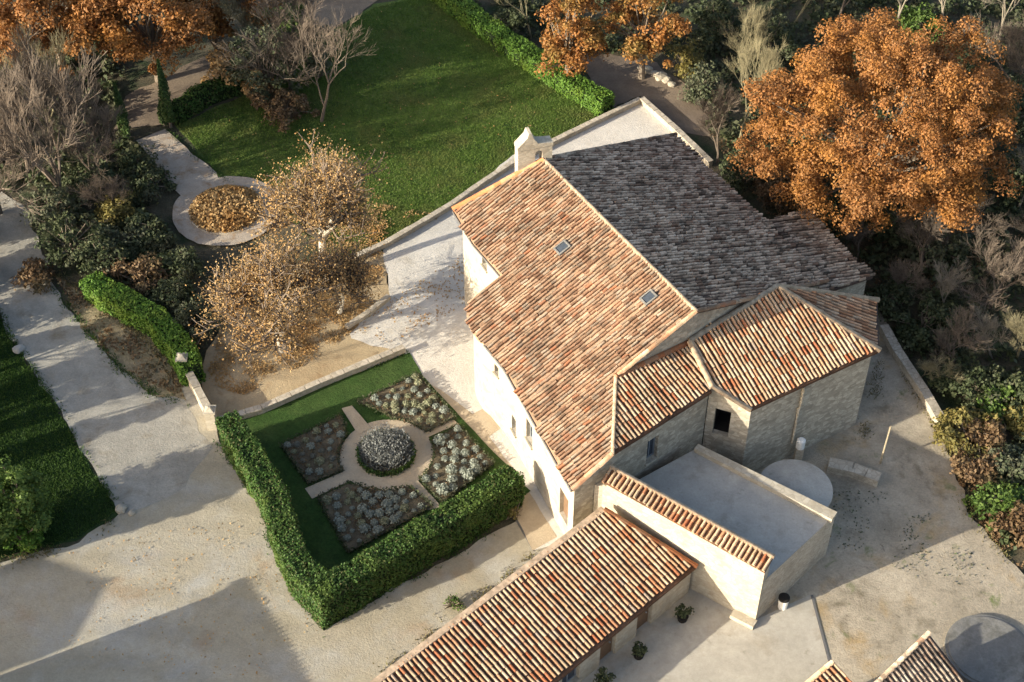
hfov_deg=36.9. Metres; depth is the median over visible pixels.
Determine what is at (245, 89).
shrub
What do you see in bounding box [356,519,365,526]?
clipped bush
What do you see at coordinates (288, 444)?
clipped bush
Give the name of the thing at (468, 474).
clipped bush
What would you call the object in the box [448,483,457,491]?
clipped bush
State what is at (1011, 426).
shrub
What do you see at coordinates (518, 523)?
drain channel
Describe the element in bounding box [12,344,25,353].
boulder
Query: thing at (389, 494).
clipped bush
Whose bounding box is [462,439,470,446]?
clipped bush
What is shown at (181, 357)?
gate pillar
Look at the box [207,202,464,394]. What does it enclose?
fallen leaves
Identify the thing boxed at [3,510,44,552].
shrub
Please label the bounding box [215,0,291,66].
bare tree
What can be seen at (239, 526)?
fallen leaves
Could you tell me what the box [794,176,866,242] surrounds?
shrub
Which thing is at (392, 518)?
clipped bush
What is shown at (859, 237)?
bare tree
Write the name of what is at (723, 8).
shrub
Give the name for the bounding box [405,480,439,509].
path
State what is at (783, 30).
shrub
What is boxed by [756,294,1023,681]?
yard
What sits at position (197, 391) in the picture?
gate wall
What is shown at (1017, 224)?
bare tree
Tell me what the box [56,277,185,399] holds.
verge
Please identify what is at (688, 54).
shrub
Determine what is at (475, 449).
clipped bush
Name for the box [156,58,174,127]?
cypress
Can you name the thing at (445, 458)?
clipped bush
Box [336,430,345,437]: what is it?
clipped bush
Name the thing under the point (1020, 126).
shrub
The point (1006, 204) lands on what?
undergrowth
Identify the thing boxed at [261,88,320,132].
shrub
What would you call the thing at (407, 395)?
clipped bush
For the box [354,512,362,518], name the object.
clipped bush
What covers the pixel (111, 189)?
shrub
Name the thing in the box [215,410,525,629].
hedge
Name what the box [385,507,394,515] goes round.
clipped bush
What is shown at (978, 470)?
shrub
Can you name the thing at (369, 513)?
clipped bush
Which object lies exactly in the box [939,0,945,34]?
bare tree
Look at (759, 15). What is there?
bare tree
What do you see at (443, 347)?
courtyard
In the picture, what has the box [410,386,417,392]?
clipped bush
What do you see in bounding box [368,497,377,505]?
clipped bush
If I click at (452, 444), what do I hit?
clipped bush
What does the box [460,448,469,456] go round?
clipped bush
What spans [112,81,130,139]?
cypress
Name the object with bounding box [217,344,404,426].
garden wall
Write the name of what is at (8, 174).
bare tree
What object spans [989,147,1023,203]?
shrub
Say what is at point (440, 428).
path
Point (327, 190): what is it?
plane tree
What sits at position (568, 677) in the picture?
window
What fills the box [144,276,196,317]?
shrub
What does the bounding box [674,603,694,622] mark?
potted shrub
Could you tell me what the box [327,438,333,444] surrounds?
clipped bush
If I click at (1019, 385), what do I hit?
shrub
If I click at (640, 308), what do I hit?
chapel house
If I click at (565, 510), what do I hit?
door
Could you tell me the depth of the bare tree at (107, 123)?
90.68 m
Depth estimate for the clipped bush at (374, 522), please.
75.43 m
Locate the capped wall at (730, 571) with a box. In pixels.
[601,464,774,629]
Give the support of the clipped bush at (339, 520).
on the flower bed at (351, 544)
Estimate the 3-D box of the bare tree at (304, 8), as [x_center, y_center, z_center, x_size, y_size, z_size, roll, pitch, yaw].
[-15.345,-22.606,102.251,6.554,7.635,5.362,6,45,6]
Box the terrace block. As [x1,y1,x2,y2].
[593,444,836,618]
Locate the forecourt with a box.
[0,385,546,681]
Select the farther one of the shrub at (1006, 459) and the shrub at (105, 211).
the shrub at (105, 211)
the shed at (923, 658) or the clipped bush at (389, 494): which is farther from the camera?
the clipped bush at (389, 494)
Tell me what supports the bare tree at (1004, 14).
on the ground at (136, 76)
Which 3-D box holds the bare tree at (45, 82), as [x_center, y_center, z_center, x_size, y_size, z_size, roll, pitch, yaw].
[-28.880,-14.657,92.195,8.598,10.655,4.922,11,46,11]
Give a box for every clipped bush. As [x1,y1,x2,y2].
[283,441,291,447]
[292,441,299,447]
[301,437,309,443]
[305,468,312,474]
[306,442,314,449]
[312,426,320,434]
[314,435,321,441]
[314,456,324,465]
[315,467,323,474]
[321,495,331,505]
[324,428,332,434]
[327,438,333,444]
[328,455,335,461]
[331,492,340,500]
[332,422,339,427]
[332,501,341,509]
[333,515,345,524]
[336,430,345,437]
[337,523,346,531]
[343,534,350,541]
[344,499,350,504]
[346,491,356,498]
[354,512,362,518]
[355,496,361,502]
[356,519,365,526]
[357,503,368,513]
[358,523,370,533]
[360,490,371,499]
[365,509,374,518]
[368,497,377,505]
[370,518,377,526]
[371,394,378,401]
[372,525,383,535]
[374,508,383,517]
[375,491,384,499]
[379,516,388,525]
[381,498,393,507]
[383,402,390,408]
[385,490,393,497]
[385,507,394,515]
[389,400,399,407]
[389,494,400,503]
[389,514,399,524]
[391,406,400,413]
[393,394,400,399]
[398,488,405,495]
[399,503,409,512]
[401,399,410,407]
[404,393,411,398]
[408,408,417,415]
[409,492,416,498]
[410,373,419,380]
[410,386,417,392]
[411,399,418,407]
[414,378,422,386]
[416,392,423,397]
[416,403,425,410]
[416,416,423,422]
[417,502,424,508]
[422,474,430,481]
[423,398,432,407]
[426,417,436,425]
[428,411,436,417]
[429,394,438,402]
[432,402,439,408]
[433,434,446,445]
[434,463,439,469]
[436,483,449,495]
[439,405,449,413]
[440,447,446,454]
[441,455,448,461]
[445,463,457,473]
[446,474,457,483]
[447,439,457,448]
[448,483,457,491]
[449,454,459,462]
[451,447,460,454]
[453,425,461,432]
[459,466,466,473]
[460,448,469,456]
[461,469,474,480]
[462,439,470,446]
[468,459,478,465]
[469,463,482,473]
[471,445,480,453]
[477,454,483,459]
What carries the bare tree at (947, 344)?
on the ground at (136, 76)
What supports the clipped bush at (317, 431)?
on the flower bed at (312, 477)
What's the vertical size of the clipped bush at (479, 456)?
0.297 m
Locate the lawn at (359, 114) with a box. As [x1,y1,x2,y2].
[174,0,597,253]
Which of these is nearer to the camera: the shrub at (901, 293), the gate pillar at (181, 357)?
the gate pillar at (181, 357)
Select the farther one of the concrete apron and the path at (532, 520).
the path at (532, 520)
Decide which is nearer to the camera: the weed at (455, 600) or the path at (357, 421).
the weed at (455, 600)
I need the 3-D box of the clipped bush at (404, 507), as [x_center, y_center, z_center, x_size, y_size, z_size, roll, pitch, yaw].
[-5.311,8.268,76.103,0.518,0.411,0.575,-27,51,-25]
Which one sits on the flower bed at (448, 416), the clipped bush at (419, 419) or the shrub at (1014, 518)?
the clipped bush at (419, 419)
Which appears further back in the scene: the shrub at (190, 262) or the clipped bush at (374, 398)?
the shrub at (190, 262)
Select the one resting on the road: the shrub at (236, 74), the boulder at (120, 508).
the boulder at (120, 508)
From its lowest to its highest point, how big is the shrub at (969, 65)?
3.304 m
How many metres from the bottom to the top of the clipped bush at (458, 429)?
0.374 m
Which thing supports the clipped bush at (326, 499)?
on the flower bed at (351, 544)
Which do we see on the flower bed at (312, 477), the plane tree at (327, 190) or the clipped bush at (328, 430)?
the clipped bush at (328, 430)
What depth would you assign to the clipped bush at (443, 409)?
80.68 m
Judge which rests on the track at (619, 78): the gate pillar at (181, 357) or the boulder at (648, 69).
the boulder at (648, 69)
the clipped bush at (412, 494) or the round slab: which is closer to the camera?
the round slab
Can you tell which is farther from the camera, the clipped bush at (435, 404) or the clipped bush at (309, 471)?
the clipped bush at (435, 404)
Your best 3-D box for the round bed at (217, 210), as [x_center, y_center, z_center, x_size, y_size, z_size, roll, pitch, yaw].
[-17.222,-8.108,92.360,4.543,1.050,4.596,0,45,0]
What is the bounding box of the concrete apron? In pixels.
[581,588,827,681]
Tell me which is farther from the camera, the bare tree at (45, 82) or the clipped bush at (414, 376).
the bare tree at (45, 82)
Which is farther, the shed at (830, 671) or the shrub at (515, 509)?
the shrub at (515, 509)
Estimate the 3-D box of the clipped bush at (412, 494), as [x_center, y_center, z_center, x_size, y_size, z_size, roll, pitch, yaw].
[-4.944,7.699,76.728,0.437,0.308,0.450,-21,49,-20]
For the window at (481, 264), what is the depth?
81.30 m
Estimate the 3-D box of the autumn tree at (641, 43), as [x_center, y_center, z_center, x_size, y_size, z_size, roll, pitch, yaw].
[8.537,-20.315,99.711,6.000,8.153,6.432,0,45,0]
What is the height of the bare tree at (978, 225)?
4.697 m
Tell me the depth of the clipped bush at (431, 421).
80.12 m
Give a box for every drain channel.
[513,516,534,550]
[811,595,829,661]
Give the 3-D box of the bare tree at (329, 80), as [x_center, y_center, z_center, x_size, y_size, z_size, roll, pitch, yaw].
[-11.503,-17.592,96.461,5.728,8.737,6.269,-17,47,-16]
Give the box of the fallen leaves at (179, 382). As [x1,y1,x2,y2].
[55,132,1023,566]
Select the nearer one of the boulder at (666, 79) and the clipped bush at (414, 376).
the clipped bush at (414, 376)
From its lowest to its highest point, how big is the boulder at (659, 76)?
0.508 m
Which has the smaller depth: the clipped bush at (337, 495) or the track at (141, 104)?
the clipped bush at (337, 495)
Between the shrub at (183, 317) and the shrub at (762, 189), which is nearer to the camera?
the shrub at (183, 317)
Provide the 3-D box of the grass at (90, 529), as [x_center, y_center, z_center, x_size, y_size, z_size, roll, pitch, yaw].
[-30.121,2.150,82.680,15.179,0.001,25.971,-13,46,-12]
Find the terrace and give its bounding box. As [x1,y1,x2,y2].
[200,251,388,415]
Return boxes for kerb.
[345,294,390,329]
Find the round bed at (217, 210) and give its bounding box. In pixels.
[188,184,263,234]
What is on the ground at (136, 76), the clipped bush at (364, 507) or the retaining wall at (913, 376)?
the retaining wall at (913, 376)
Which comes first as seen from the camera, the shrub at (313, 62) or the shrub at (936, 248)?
the shrub at (936, 248)
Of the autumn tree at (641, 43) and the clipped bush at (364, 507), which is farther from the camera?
the autumn tree at (641, 43)
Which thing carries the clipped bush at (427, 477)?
on the flower bed at (442, 476)
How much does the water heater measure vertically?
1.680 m
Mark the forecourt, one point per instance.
(47, 604)
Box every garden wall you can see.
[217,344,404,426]
[355,97,640,259]
[640,97,712,167]
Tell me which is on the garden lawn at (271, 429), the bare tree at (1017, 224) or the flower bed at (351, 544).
the flower bed at (351, 544)
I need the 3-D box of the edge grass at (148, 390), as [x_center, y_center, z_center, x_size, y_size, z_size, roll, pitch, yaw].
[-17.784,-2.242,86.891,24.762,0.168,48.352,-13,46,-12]
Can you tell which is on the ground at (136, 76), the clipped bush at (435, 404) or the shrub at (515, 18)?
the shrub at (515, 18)
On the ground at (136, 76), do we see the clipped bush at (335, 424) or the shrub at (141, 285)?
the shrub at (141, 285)
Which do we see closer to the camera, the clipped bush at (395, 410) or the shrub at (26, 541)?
the shrub at (26, 541)
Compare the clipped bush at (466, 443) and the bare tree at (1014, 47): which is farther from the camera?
the bare tree at (1014, 47)
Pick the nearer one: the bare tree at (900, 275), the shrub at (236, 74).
the bare tree at (900, 275)
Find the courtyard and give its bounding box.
[349,104,671,549]
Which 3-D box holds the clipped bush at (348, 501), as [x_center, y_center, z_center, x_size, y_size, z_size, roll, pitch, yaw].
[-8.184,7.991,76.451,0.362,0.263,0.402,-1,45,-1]
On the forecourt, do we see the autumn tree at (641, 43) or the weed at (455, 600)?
the weed at (455, 600)
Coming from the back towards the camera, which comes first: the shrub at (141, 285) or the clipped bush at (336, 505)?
the shrub at (141, 285)
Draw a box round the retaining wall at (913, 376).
[879,324,949,437]
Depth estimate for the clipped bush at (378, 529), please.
75.05 m
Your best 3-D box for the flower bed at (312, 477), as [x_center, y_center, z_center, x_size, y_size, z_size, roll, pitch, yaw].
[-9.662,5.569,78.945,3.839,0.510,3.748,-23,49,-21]
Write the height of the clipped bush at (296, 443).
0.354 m
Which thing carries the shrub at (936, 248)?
on the ground at (136, 76)
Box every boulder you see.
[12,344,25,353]
[115,504,127,513]
[128,509,135,515]
[645,66,652,74]
[650,70,657,76]
[655,72,667,80]
[662,76,671,83]
[668,81,676,86]
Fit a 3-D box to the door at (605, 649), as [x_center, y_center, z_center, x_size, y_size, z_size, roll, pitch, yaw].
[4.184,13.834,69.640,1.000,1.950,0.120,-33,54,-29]
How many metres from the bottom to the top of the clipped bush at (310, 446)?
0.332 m
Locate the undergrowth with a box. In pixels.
[0,0,1023,549]
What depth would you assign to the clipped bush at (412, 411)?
80.58 m
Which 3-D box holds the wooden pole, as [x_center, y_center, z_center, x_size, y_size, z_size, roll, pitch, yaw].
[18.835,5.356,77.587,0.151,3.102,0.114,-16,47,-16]
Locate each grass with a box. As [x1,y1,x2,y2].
[0,122,494,636]
[0,270,1012,672]
[0,324,117,558]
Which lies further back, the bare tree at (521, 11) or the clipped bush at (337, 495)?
the bare tree at (521, 11)
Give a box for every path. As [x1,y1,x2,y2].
[136,129,217,194]
[172,176,278,244]
[305,468,357,497]
[339,420,433,489]
[342,406,370,433]
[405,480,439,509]
[419,420,457,439]
[432,385,556,549]
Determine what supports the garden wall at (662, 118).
on the ground at (136, 76)
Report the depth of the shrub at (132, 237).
89.30 m
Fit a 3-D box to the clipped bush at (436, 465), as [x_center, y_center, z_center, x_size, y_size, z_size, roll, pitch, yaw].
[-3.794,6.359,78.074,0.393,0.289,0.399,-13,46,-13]
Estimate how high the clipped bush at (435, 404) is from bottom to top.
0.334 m
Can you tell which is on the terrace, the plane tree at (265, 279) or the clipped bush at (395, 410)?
the plane tree at (265, 279)
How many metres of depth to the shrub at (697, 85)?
99.68 m
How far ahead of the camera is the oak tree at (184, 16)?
96.67 m
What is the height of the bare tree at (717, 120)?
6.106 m
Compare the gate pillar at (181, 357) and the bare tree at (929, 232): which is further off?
the bare tree at (929, 232)
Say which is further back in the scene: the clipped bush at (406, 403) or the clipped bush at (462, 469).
the clipped bush at (406, 403)
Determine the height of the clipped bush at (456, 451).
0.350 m
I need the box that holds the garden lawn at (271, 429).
[243,352,529,569]
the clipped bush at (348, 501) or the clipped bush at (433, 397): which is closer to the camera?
the clipped bush at (348, 501)
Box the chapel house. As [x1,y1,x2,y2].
[451,127,881,534]
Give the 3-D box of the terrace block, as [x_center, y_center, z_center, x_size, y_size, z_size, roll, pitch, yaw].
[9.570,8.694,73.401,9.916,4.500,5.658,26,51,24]
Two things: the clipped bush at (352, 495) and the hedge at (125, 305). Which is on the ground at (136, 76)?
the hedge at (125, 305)
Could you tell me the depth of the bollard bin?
71.70 m
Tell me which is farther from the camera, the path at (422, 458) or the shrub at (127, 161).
the shrub at (127, 161)
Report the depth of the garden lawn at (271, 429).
80.14 m
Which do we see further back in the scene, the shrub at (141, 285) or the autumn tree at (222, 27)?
the autumn tree at (222, 27)
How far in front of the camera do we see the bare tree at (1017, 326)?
80.63 m
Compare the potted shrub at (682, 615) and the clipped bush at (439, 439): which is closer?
the potted shrub at (682, 615)
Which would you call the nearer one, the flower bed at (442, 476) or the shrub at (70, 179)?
the flower bed at (442, 476)
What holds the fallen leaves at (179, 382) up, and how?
on the ground at (136, 76)
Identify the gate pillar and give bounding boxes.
[175,353,187,362]
[203,405,216,429]
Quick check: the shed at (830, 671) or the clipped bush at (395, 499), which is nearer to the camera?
the shed at (830, 671)
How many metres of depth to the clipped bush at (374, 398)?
81.28 m
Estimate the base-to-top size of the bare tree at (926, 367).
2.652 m
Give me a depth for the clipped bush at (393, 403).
80.98 m
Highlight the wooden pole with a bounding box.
[879,426,891,463]
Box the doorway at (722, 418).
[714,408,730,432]
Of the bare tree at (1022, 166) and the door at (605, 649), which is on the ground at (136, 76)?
the bare tree at (1022, 166)
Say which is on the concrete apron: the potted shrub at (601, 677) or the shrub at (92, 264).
the potted shrub at (601, 677)
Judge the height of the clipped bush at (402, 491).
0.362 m
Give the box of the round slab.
[944,614,1023,681]
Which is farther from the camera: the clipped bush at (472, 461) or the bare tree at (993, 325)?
the bare tree at (993, 325)
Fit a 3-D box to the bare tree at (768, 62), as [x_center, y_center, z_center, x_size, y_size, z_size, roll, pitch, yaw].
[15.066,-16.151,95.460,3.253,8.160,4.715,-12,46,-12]
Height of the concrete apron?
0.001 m
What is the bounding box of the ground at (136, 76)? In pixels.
[0,0,1023,629]
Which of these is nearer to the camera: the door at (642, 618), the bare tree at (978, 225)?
the door at (642, 618)
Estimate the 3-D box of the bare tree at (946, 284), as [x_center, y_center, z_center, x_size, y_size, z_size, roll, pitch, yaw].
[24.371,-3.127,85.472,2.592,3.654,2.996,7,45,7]
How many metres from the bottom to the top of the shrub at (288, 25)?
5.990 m
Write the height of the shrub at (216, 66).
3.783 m
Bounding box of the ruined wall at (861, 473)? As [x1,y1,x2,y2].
[826,457,881,487]
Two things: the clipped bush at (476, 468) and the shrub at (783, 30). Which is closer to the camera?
the clipped bush at (476, 468)
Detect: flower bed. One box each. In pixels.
[278,412,349,485]
[316,479,433,552]
[357,370,457,432]
[418,423,495,503]
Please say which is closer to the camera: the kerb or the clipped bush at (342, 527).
the clipped bush at (342, 527)
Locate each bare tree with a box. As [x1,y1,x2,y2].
[0,14,82,172]
[0,18,77,128]
[0,40,107,200]
[0,87,50,223]
[5,34,96,150]
[34,75,128,192]
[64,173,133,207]
[211,0,327,89]
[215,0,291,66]
[230,0,293,42]
[261,0,320,28]
[277,0,376,121]
[492,0,531,38]
[693,79,742,163]
[717,0,773,62]
[724,20,787,144]
[793,0,811,24]
[838,0,850,17]
[845,219,874,255]
[884,257,931,300]
[892,203,951,268]
[897,0,906,18]
[917,351,965,383]
[929,304,991,365]
[932,255,973,304]
[937,192,1012,254]
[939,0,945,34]
[950,227,1023,328]
[952,12,1023,90]
[965,304,1014,358]
[982,0,1019,44]
[996,212,1023,232]
[1001,306,1023,359]
[1014,148,1023,211]
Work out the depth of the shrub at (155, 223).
89.74 m
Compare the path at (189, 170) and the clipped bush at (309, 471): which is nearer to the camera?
the clipped bush at (309, 471)
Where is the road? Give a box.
[0,191,212,514]
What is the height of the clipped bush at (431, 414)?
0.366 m
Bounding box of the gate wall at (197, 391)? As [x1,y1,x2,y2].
[185,371,209,410]
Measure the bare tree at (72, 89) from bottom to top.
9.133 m
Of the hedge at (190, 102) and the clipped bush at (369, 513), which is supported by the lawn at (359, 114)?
the hedge at (190, 102)
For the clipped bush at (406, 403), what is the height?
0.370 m
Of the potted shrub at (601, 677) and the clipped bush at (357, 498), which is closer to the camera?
the potted shrub at (601, 677)
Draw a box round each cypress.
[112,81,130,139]
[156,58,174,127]
[157,101,166,125]
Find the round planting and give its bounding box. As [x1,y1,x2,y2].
[353,422,417,476]
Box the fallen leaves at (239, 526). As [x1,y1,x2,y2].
[63,2,556,674]
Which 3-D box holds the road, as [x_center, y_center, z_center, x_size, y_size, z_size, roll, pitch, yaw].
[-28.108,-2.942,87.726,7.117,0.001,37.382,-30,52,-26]
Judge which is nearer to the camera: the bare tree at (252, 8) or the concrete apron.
the concrete apron
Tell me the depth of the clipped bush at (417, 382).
82.07 m
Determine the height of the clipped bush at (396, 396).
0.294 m
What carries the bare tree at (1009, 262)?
on the ground at (136, 76)
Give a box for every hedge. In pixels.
[78,270,205,386]
[171,75,243,124]
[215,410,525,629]
[430,0,614,115]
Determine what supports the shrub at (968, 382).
on the ground at (136, 76)
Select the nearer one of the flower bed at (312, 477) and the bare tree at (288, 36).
the flower bed at (312, 477)
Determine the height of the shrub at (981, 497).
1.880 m
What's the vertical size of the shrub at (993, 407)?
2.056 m
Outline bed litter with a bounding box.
[285,373,492,538]
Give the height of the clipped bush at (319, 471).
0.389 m
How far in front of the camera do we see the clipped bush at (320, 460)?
78.17 m
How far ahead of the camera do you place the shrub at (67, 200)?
90.54 m
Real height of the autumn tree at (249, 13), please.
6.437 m
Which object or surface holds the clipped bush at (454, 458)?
on the flower bed at (442, 476)
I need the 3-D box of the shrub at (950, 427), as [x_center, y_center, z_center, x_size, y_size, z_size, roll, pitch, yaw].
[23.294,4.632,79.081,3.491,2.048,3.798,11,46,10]
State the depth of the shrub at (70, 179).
92.82 m
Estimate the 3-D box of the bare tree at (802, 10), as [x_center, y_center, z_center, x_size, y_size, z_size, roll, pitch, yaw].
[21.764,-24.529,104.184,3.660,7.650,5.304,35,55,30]
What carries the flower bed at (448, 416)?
on the garden lawn at (271, 429)
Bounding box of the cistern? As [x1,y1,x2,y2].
[761,459,832,506]
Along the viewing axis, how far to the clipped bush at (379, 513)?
75.75 m
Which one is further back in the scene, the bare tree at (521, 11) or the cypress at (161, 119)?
the bare tree at (521, 11)
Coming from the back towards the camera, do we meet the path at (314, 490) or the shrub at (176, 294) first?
the shrub at (176, 294)
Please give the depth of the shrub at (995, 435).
78.72 m
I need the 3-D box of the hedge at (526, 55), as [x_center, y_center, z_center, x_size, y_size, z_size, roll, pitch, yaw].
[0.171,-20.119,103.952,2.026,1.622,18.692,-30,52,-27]
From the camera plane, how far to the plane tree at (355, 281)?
83.25 m
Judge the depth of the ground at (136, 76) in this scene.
93.60 m
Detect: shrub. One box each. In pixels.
[0,454,56,546]
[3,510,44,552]
[10,257,54,294]
[16,181,88,234]
[34,211,105,269]
[57,153,116,204]
[71,230,131,276]
[90,221,150,259]
[94,189,135,227]
[100,251,171,296]
[114,143,158,176]
[115,163,177,206]
[119,212,177,254]
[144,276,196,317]
[150,244,206,283]
[173,295,223,347]
[200,41,248,85]
[223,18,302,103]
[240,66,270,98]
[247,78,293,110]
[255,1,312,80]
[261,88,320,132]
[290,18,347,79]
[493,6,534,38]
[506,500,522,519]
[593,666,615,681]
[631,641,647,659]
[665,37,706,79]
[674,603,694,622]
[677,60,730,105]
[689,0,751,52]
[718,149,770,194]
[733,12,801,73]
[752,161,806,215]
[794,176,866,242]
[857,193,931,247]
[864,279,915,317]
[880,290,966,354]
[894,2,946,43]
[904,217,970,271]
[926,342,1016,414]
[928,34,988,94]
[929,405,1000,457]
[949,445,1007,491]
[956,411,1006,453]
[962,480,1023,531]
[976,381,1016,424]
[983,440,1023,485]
[983,500,1023,549]
[984,74,1023,147]
[986,367,1023,421]
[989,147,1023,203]
[1002,397,1023,439]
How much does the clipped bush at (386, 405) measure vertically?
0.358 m
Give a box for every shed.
[805,660,851,681]
[874,631,965,681]
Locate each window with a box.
[480,263,487,272]
[524,425,532,449]
[562,668,581,681]
[644,437,658,466]
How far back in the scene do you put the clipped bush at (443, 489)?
76.72 m
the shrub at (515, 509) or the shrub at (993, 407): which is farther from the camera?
the shrub at (993, 407)
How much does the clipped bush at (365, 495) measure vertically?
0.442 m
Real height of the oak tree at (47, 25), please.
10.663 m
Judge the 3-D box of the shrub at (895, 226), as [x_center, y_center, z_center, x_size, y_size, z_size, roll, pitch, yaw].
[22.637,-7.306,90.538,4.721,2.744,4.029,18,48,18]
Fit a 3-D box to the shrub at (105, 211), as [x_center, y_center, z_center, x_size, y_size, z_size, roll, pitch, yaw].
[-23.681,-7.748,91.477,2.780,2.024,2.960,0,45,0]
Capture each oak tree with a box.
[0,0,139,76]
[61,0,223,82]
[726,6,1023,235]
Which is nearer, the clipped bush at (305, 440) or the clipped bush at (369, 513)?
the clipped bush at (369, 513)
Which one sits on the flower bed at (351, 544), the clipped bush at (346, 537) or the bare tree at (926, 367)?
the clipped bush at (346, 537)
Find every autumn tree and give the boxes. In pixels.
[197,5,237,56]
[224,0,286,45]
[534,0,609,79]
[600,0,691,79]
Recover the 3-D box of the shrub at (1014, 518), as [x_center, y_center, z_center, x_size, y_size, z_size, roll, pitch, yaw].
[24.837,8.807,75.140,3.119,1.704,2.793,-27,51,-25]
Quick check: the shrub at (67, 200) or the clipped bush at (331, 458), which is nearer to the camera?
the clipped bush at (331, 458)
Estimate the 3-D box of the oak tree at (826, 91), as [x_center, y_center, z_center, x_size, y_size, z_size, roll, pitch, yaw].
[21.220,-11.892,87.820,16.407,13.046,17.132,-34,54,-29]
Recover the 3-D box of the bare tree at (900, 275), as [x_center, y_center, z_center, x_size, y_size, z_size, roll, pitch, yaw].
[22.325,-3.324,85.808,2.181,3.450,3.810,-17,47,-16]
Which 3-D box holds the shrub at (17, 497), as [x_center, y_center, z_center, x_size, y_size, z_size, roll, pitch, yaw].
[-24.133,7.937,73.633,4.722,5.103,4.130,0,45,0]
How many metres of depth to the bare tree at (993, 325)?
82.03 m
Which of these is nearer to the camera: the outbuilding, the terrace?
the outbuilding
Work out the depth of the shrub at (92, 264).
87.68 m
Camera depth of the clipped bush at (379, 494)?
76.64 m
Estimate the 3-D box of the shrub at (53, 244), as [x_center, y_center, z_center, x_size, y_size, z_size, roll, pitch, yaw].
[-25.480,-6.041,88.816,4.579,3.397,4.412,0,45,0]
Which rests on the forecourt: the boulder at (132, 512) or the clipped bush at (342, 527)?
the boulder at (132, 512)
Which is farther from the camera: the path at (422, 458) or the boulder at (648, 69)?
the boulder at (648, 69)
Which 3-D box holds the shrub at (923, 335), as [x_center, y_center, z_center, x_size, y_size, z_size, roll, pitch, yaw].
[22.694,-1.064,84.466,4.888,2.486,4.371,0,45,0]
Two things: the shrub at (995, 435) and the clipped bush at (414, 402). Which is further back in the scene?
the clipped bush at (414, 402)
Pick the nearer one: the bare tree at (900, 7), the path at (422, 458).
the path at (422, 458)
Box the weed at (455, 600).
[443,593,465,610]
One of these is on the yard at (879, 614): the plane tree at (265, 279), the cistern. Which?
the cistern
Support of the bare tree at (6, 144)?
on the ground at (136, 76)
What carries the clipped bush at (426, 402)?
on the flower bed at (448, 416)
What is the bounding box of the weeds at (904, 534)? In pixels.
[833,490,987,584]
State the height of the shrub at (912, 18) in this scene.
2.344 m
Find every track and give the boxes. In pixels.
[113,0,376,130]
[580,48,712,136]
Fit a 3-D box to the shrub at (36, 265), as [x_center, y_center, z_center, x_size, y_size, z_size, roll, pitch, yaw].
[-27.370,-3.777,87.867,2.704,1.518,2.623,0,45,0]
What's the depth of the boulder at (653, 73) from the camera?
102.43 m
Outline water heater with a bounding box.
[793,437,805,460]
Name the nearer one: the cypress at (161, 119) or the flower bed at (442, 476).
the flower bed at (442, 476)
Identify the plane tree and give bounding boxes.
[184,216,358,380]
[237,125,391,281]
[300,229,389,324]
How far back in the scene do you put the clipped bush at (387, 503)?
76.17 m
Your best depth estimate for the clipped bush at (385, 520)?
75.43 m
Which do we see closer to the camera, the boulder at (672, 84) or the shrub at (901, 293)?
the shrub at (901, 293)
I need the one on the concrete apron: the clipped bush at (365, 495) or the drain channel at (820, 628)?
the drain channel at (820, 628)
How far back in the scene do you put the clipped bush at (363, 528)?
75.08 m
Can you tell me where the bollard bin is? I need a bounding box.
[778,593,789,610]
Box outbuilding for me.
[370,506,698,681]
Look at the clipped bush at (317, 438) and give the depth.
79.27 m
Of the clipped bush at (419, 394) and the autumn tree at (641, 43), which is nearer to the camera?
the clipped bush at (419, 394)
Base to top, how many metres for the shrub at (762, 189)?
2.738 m
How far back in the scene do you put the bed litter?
78.72 m
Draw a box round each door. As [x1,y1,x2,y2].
[563,494,567,517]
[600,638,611,658]
[636,608,648,629]
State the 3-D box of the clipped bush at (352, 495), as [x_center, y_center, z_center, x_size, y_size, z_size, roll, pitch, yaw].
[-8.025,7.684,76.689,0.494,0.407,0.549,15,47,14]
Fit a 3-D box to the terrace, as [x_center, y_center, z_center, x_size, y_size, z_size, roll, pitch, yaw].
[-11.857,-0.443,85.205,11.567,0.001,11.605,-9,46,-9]
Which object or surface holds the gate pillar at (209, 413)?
on the ground at (136, 76)
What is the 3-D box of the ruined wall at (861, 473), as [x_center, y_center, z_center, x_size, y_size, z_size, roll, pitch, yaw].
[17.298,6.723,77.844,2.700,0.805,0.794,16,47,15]
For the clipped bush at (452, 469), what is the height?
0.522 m
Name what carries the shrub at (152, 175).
on the ground at (136, 76)
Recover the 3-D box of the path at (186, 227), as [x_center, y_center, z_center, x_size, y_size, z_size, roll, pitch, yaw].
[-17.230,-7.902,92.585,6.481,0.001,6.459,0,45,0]
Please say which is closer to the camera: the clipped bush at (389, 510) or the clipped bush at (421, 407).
the clipped bush at (389, 510)
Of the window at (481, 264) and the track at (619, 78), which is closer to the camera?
the window at (481, 264)
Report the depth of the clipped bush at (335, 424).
80.00 m
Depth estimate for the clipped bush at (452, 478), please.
77.26 m
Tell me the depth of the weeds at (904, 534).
75.03 m
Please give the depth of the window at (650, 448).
74.24 m
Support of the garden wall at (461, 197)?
on the ground at (136, 76)
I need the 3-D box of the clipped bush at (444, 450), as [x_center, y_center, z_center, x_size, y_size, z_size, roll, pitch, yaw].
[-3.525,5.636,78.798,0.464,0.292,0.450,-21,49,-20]
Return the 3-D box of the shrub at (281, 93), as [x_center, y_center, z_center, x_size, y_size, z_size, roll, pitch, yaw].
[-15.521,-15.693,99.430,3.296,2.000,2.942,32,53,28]
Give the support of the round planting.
on the garden lawn at (271, 429)
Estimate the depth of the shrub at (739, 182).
93.40 m

